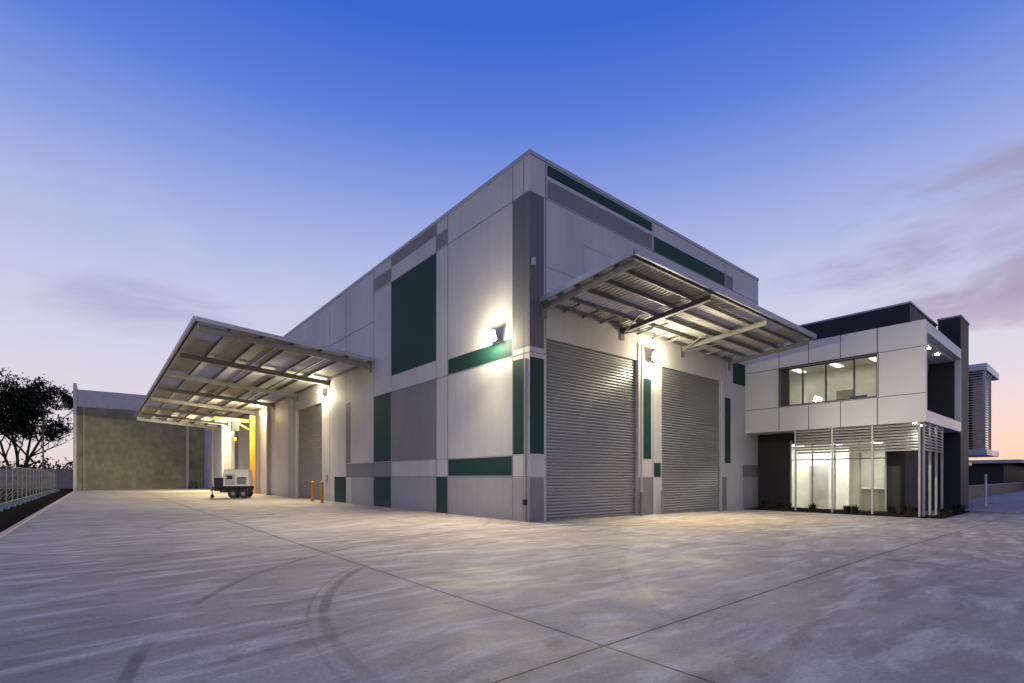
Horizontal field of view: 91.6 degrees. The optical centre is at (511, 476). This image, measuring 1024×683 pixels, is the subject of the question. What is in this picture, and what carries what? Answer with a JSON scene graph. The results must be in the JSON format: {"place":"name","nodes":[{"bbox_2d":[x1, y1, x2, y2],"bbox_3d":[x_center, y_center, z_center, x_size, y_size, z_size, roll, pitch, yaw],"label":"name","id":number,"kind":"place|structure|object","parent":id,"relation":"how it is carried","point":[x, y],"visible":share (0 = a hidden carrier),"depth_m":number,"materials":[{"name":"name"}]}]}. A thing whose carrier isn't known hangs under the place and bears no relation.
{"place":"outdoors","nodes":[
{"label":"outdoors","id":0,"kind":"place"},
{"bbox_2d":[0,489,72,531],"bbox_3d":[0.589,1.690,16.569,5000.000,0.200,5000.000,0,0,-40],"label":"ground","id":1,"kind":"structure","parent":0,"point":[11,516],"depth_m":27.77,"materials":[{"name":"soil"}]},
{"bbox_2d":[0,465,59,511],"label":"temporary fence","id":2,"kind":"object","parent":1,"relation":"on","point":[9,504],"visible":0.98,"depth_m":33.91,"materials":[{"name":"metal"}]},
{"bbox_2d":[0,368,72,468],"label":"gum tree","id":3,"kind":"object","parent":1,"relation":"on","point":[19,411],"visible":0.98,"depth_m":70.28,"materials":[{"name":"green plant"}]},
{"bbox_2d":[0,468,72,488],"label":"boundary wall","id":4,"kind":"structure","parent":1,"relation":"on","point":[64,479],"depth_m":66.46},
{"bbox_2d":[0,451,72,468],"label":"distant trees","id":5,"kind":"object","parent":1,"relation":"on","point":[45,463],"visible":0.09,"depth_m":124.40,"materials":[{"name":"green plant"}]},
{"bbox_2d":[0,489,77,537],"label":"kerb","id":6,"kind":"structure","parent":1,"relation":"on","point":[8,530],"depth_m":17.26,"materials":[{"name":"grey concrete"}]},
{"bbox_2d":[36,408,43,468],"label":"street lamp","id":7,"kind":"object","parent":1,"relation":"on","point":[42,440],"visible":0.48,"depth_m":70.22,"materials":[{"name":"metal"}]},
{"bbox_2d":[799,301,969,508],"bbox_3d":[19.431,-3.265,27.374,7.890,10.130,7.490,0,0,-40],"label":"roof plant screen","id":8,"kind":"object","parent":1,"relation":"on","point":[954,330],"visible":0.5,"depth_m":25.73,"materials":[{"name":"metal"}]},
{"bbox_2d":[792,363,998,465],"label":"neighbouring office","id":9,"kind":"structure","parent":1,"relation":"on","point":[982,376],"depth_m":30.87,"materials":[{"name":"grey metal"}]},
{"bbox_2d":[969,482,1023,498],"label":"retaining wall","id":10,"kind":"structure","parent":1,"relation":"on","point":[975,491],"depth_m":47.51,"materials":[{"name":"grey concrete"}]},
{"bbox_2d":[73,149,815,521],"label":"warehouse","id":11,"kind":"structure","parent":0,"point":[563,397],"depth_m":21.31,"materials":[{"name":"paint"}]},
{"bbox_2d":[297,404,321,499],"bbox_3d":[-13.830,-1.650,34.166,0.120,6.300,5.500,0,0,-40],"label":"roller door","id":12,"kind":"structure","parent":11,"relation":"in","point":[309,420],"depth_m":34.36,"materials":[{"name":"metal"}]},
{"bbox_2d":[486,330,498,342],"bbox_3d":[-0.646,-5.003,17.740,0.403,0.366,0.440,0,0,-40],"label":"wall floodlight","id":13,"kind":"object","parent":11,"relation":"attached to","point":[491,336],"depth_m":17.59,"materials":[{"name":"metal"}]},
{"bbox_2d":[545,338,636,520],"bbox_3d":[3.084,-1.595,18.761,5.240,6.350,0.120,0,0,-40],"label":"roller door","id":14,"kind":"structure","parent":11,"relation":"in","point":[591,396],"depth_m":18.61,"materials":[{"name":"metal"}]},
{"bbox_2d":[649,351,660,361],"bbox_3d":[5.907,-5.003,20.732,0.440,0.366,0.403,0,0,-40],"label":"wall floodlight","id":15,"kind":"object","parent":11,"relation":"attached to","point":[655,356],"depth_m":20.57,"materials":[{"name":"metal"}]},
{"bbox_2d":[661,367,720,513],"bbox_3d":[8.377,-1.555,23.165,5.190,6.430,0.120,0,0,-40],"label":"roller door","id":16,"kind":"structure","parent":11,"relation":"in","point":[690,404],"depth_m":23.08,"materials":[{"name":"metal"}]},
{"bbox_2d":[0,488,1023,682],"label":"concrete yard","id":17,"kind":"structure","parent":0,"point":[185,585],"depth_m":6.30,"materials":[{"name":"grey concrete"}]},
{"bbox_2d":[188,478,201,488],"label":"hand trolley","id":18,"kind":"object","parent":17,"relation":"on","point":[192,485],"visible":1,"depth_m":63.78,"materials":[{"name":"black metal"}]},
{"bbox_2d":[210,467,253,497],"bbox_3d":[-20.231,0.400,35.890,2.726,2.200,1.440,0,0,-15],"label":"generator trailer","id":19,"kind":"object","parent":17,"relation":"on","point":[234,483],"visible":1,"depth_m":35.43,"materials":[{"name":"white metal"}]},
{"bbox_2d":[214,415,257,493],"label":"jib crane","id":20,"kind":"object","parent":17,"relation":"on","point":[234,424],"visible":0.9,"depth_m":43.70,"materials":[{"name":"yellow paint"}]},
{"bbox_2d":[311,481,313,500],"bbox_3d":[-12.344,0.870,30.785,0.280,1.260,0.280,0,0,-40],"label":"bollard","id":21,"kind":"object","parent":17,"relation":"on","point":[312,490],"visible":0.9,"depth_m":30.71,"materials":[{"name":"metal"}]},
{"bbox_2d":[319,481,324,502],"bbox_3d":[-11.142,0.870,29.183,0.280,1.260,0.280,0,0,-40],"label":"bollard","id":22,"kind":"object","parent":17,"relation":"on","point":[321,491],"visible":1,"depth_m":29.12,"materials":[{"name":"metal"}]},
{"bbox_2d":[745,507,969,518],"bbox_3d":[17.363,1.695,25.256,7.100,0.110,7.900,0,0,-40],"label":"garden bed","id":23,"kind":"object","parent":17,"relation":"on","point":[870,514],"visible":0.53,"depth_m":22.52,"materials":[{"name":"soil"}]},
{"bbox_2d":[760,499,768,508],"bbox_3d":[13.207,1.399,26.035,0.454,0.521,0.437,0,0,-40],"label":"grass plant","id":24,"kind":"object","parent":23,"relation":"on","point":[765,504],"depth_m":25.97,"materials":[{"name":"green plant"}]},
{"bbox_2d":[777,502,783,508],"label":"grass plant","id":25,"kind":"object","parent":23,"relation":"on","point":[780,506],"depth_m":25.76,"materials":[{"name":"green plant"}]},
{"bbox_2d":[784,503,791,509],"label":"grass plant","id":26,"kind":"object","parent":23,"relation":"on","point":[787,507],"depth_m":24.98,"materials":[{"name":"green plant"}]},
{"bbox_2d":[806,502,817,510],"bbox_3d":[14.620,1.444,24.121,0.475,0.432,0.509,0,0,-11],"label":"grass plant","id":27,"kind":"object","parent":23,"relation":"on","point":[812,507],"depth_m":24.16,"materials":[{"name":"green plant"}]},
{"bbox_2d":[842,506,850,511],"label":"grass plant","id":28,"kind":"object","parent":23,"relation":"on","point":[846,508],"depth_m":23.23,"materials":[{"name":"green plant"}]},
{"bbox_2d":[849,505,860,512],"bbox_3d":[15.632,1.449,22.674,0.385,0.422,0.445,0,0,0],"label":"grass plant","id":29,"kind":"object","parent":23,"relation":"on","point":[855,509],"depth_m":22.67,"materials":[{"name":"green plant"}]},
{"bbox_2d":[794,422,942,515],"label":"sun louvres and posts","id":30,"kind":"object","parent":23,"relation":"on","point":[904,446],"visible":0.94,"depth_m":22.29,"materials":[{"name":"metal"}]},
{"bbox_2d":[886,506,895,514],"bbox_3d":[16.720,1.434,21.837,0.480,0.452,0.503,0,0,37],"label":"grass plant","id":31,"kind":"object","parent":23,"relation":"on","point":[891,510],"depth_m":21.79,"materials":[{"name":"green plant"}]},
{"bbox_2d":[900,505,910,514],"bbox_3d":[17.290,1.419,21.802,0.468,0.482,0.498,0,0,-40],"label":"grass plant","id":32,"kind":"object","parent":23,"relation":"on","point":[904,510],"depth_m":21.78,"materials":[{"name":"green plant"}]},
{"bbox_2d":[908,505,917,515],"bbox_3d":[17.274,1.431,21.373,0.441,0.459,0.464,0,0,21],"label":"grass plant","id":33,"kind":"object","parent":23,"relation":"on","point":[914,511],"depth_m":21.27,"materials":[{"name":"green plant"}]},
{"bbox_2d":[936,507,948,514],"bbox_3d":[18.461,1.469,21.361,0.435,0.383,0.350,0,0,31],"label":"grass plant","id":34,"kind":"object","parent":23,"relation":"on","point":[942,511],"depth_m":21.28,"materials":[{"name":"green plant"}]},
{"bbox_2d":[943,507,952,513],"bbox_3d":[19.374,1.468,22.108,0.372,0.385,0.413,0,0,33],"label":"grass plant","id":35,"kind":"object","parent":23,"relation":"on","point":[950,511],"depth_m":22.03,"materials":[{"name":"green plant"}]},
{"bbox_2d":[952,506,960,512],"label":"grass plant","id":36,"kind":"object","parent":23,"relation":"on","point":[955,509],"depth_m":22.93,"materials":[{"name":"green plant"}]},
{"bbox_2d":[957,504,965,510],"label":"grass plant","id":37,"kind":"object","parent":23,"relation":"on","point":[962,508],"depth_m":23.82,"materials":[{"name":"green plant"}]},
{"bbox_2d":[984,474,986,505],"bbox_3d":[26.551,0.770,27.892,0.140,1.860,0.140,0,0,-40],"label":"white post","id":38,"kind":"object","parent":17,"relation":"on","point":[985,489],"visible":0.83,"depth_m":27.86,"materials":[{"name":"metal"}]},
{"bbox_2d":[0,0,1023,468],"label":"sky","id":39,"kind":"structure","parent":0,"point":[164,164],"materials":[{"name":"blue"}]},
{"bbox_2d":[790,356,875,404],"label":"window","id":40,"kind":"structure","parent":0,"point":[839,380],"depth_m":26.63,"materials":[{"name":"glass"}]},
{"bbox_2d":[758,426,934,513],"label":"ground floor walls","id":41,"kind":"structure","parent":0,"point":[775,460],"depth_m":25.10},
{"bbox_2d":[792,439,884,510],"bbox_3d":[17.386,-0.050,26.088,4.200,3.700,5.650,0,0,-40],"label":"ground room","id":42,"kind":"object","parent":41,"relation":"in","point":[847,482],"visible":0.39,"depth_m":26.94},
{"bbox_2d":[745,319,960,434],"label":"cladding","id":43,"kind":"structure","parent":41,"relation":"on","point":[902,371],"depth_m":23.16,"materials":[{"name":"white metal"}]},
{"bbox_2d":[747,328,925,428],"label":"panel joints","id":44,"kind":"object","parent":43,"relation":"attached to","point":[848,400],"visible":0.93,"depth_m":22.48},
{"bbox_2d":[778,352,927,409],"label":"window frames","id":45,"kind":"structure","parent":43,"relation":"on","point":[785,387],"depth_m":24.32,"materials":[{"name":"black paint"}]},
{"bbox_2d":[964,496,1023,513],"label":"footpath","id":46,"kind":"structure","parent":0,"point":[1013,506],"depth_m":26.44,"materials":[{"name":"grey concrete"}]},
{"bbox_2d":[969,459,1023,484],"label":"distant shed","id":47,"kind":"structure","parent":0,"point":[1003,471],"depth_m":77.53,"materials":[{"name":"grey paint"}]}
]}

